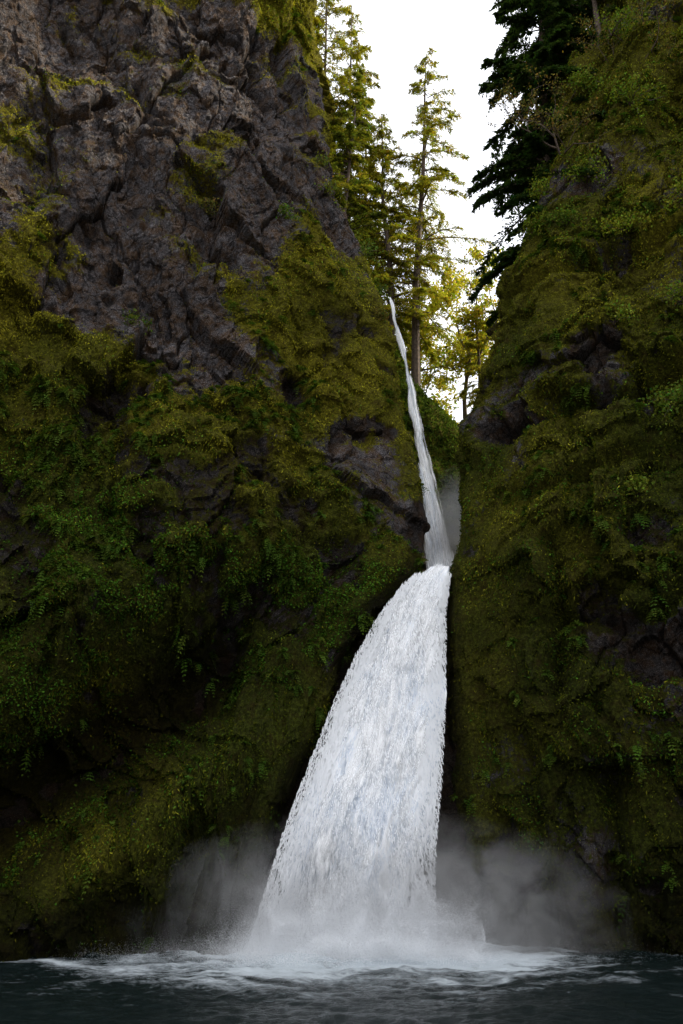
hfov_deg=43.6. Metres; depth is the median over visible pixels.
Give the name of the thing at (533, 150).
hemlock tree
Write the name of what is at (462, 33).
sky
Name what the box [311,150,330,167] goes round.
shrub
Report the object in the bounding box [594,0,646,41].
shrub
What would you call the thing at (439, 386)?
yellow maple tree
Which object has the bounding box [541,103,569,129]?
shrub
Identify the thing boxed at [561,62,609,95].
shrub
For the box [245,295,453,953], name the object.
waterfall
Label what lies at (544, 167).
shrub
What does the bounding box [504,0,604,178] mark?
hemlock tree
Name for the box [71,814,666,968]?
spray mist
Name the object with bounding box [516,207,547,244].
shrub
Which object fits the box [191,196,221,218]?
shrub
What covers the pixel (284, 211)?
shrub
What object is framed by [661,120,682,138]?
shrub
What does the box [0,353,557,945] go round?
ravine terrain
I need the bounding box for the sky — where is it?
[315,0,538,422]
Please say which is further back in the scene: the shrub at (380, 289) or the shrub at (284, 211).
the shrub at (380, 289)
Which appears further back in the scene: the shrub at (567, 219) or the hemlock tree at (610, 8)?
the hemlock tree at (610, 8)
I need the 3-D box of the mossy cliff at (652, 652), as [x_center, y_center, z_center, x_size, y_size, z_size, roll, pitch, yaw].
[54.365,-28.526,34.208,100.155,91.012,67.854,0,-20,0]
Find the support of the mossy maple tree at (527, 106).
on the mossy cliff at (652, 652)
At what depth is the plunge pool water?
27.13 m
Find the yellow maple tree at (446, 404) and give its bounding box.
[432,390,458,423]
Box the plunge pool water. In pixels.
[0,941,682,1023]
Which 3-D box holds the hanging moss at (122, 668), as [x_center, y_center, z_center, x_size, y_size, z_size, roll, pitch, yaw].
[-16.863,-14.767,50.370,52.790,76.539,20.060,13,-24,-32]
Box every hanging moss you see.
[0,0,423,961]
[444,0,682,955]
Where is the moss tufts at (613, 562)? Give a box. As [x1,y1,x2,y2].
[446,0,682,953]
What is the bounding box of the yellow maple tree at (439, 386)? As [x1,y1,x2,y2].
[407,304,492,403]
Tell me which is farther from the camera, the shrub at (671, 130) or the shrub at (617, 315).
the shrub at (671, 130)
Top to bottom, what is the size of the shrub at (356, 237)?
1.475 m
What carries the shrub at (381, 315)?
on the mossy cliff at (126, 178)
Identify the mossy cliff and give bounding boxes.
[0,0,430,961]
[443,0,682,954]
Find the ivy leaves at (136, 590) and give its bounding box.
[0,0,423,956]
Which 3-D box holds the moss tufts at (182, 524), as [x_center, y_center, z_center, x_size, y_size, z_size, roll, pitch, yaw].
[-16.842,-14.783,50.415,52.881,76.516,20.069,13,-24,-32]
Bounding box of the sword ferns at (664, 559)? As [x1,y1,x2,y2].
[448,0,682,928]
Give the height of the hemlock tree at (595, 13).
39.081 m
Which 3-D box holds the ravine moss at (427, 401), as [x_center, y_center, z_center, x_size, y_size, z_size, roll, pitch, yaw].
[8.032,-8.314,66.888,12.533,23.866,13.121,0,-20,0]
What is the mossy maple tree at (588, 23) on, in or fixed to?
on the mossy cliff at (652, 652)
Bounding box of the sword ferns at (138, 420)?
[0,0,427,953]
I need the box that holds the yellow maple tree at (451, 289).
[420,242,505,418]
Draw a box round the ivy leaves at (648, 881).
[448,0,682,953]
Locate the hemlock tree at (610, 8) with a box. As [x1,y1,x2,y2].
[553,0,616,48]
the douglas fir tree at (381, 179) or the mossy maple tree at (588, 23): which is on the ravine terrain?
the douglas fir tree at (381, 179)
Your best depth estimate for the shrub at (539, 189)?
56.84 m
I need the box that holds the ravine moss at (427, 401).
[392,334,460,524]
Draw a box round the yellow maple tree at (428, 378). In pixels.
[395,298,462,396]
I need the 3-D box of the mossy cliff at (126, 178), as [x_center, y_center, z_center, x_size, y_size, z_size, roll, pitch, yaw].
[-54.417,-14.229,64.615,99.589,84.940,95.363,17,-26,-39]
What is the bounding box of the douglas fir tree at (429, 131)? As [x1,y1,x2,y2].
[371,47,492,385]
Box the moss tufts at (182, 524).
[0,0,422,956]
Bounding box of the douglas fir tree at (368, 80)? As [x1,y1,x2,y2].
[330,4,406,269]
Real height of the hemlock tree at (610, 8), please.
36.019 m
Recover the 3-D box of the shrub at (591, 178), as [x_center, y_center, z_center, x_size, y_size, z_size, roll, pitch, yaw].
[16.369,-21.598,54.718,3.894,3.549,5.016,-18,-26,40]
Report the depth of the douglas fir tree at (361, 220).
74.86 m
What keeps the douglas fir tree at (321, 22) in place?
on the mossy cliff at (126, 178)
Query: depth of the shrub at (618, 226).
50.06 m
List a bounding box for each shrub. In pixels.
[121,306,154,333]
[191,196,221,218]
[276,200,305,220]
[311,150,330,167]
[314,175,349,212]
[352,229,364,243]
[358,238,383,266]
[371,306,389,321]
[376,280,391,301]
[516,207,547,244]
[526,172,556,202]
[530,158,551,180]
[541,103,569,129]
[547,203,581,228]
[559,144,613,189]
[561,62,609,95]
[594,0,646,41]
[596,198,660,240]
[599,65,672,123]
[600,296,639,326]
[617,467,656,498]
[638,375,682,434]
[648,269,682,315]
[653,170,682,211]
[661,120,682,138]
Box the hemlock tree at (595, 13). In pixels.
[570,0,600,35]
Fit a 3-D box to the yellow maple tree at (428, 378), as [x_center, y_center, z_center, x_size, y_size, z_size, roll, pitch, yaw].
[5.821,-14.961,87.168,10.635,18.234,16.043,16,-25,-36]
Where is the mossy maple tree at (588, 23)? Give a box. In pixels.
[562,0,682,66]
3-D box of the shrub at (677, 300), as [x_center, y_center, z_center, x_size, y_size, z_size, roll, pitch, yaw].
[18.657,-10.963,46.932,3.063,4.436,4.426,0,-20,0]
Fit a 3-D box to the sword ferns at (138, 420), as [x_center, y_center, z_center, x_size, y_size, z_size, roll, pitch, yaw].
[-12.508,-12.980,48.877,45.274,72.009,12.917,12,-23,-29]
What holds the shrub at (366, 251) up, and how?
on the mossy cliff at (126, 178)
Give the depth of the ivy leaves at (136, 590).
40.40 m
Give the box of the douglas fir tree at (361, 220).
[329,66,391,276]
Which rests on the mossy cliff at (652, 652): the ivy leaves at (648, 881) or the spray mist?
the ivy leaves at (648, 881)
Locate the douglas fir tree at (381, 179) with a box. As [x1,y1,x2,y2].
[349,113,438,362]
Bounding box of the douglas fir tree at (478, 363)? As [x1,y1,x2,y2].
[455,269,493,409]
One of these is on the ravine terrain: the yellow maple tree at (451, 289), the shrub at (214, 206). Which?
the yellow maple tree at (451, 289)
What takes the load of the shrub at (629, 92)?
on the mossy cliff at (652, 652)
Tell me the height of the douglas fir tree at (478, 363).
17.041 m
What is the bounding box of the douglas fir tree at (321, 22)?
[312,0,374,203]
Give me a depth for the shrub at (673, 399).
42.43 m
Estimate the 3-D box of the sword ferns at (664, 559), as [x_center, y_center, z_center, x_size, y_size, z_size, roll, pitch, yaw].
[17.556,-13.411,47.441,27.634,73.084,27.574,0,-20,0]
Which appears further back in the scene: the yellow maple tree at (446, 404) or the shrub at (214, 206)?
the yellow maple tree at (446, 404)
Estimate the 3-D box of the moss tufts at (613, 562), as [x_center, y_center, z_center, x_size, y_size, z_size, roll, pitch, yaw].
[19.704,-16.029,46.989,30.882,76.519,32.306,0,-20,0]
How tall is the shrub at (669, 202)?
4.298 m
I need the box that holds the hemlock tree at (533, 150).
[464,0,607,330]
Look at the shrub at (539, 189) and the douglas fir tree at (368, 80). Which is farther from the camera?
the douglas fir tree at (368, 80)
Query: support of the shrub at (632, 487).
on the mossy cliff at (652, 652)
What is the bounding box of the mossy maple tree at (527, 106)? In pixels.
[480,61,622,154]
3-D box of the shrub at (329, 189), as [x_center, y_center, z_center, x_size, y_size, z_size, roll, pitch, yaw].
[-0.900,-22.602,60.623,2.352,2.802,2.702,-11,-23,27]
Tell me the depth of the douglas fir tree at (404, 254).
81.29 m
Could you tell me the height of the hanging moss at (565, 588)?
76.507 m
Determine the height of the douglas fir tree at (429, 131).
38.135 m
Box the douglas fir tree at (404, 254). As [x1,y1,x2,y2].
[344,96,408,305]
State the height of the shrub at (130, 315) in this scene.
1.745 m

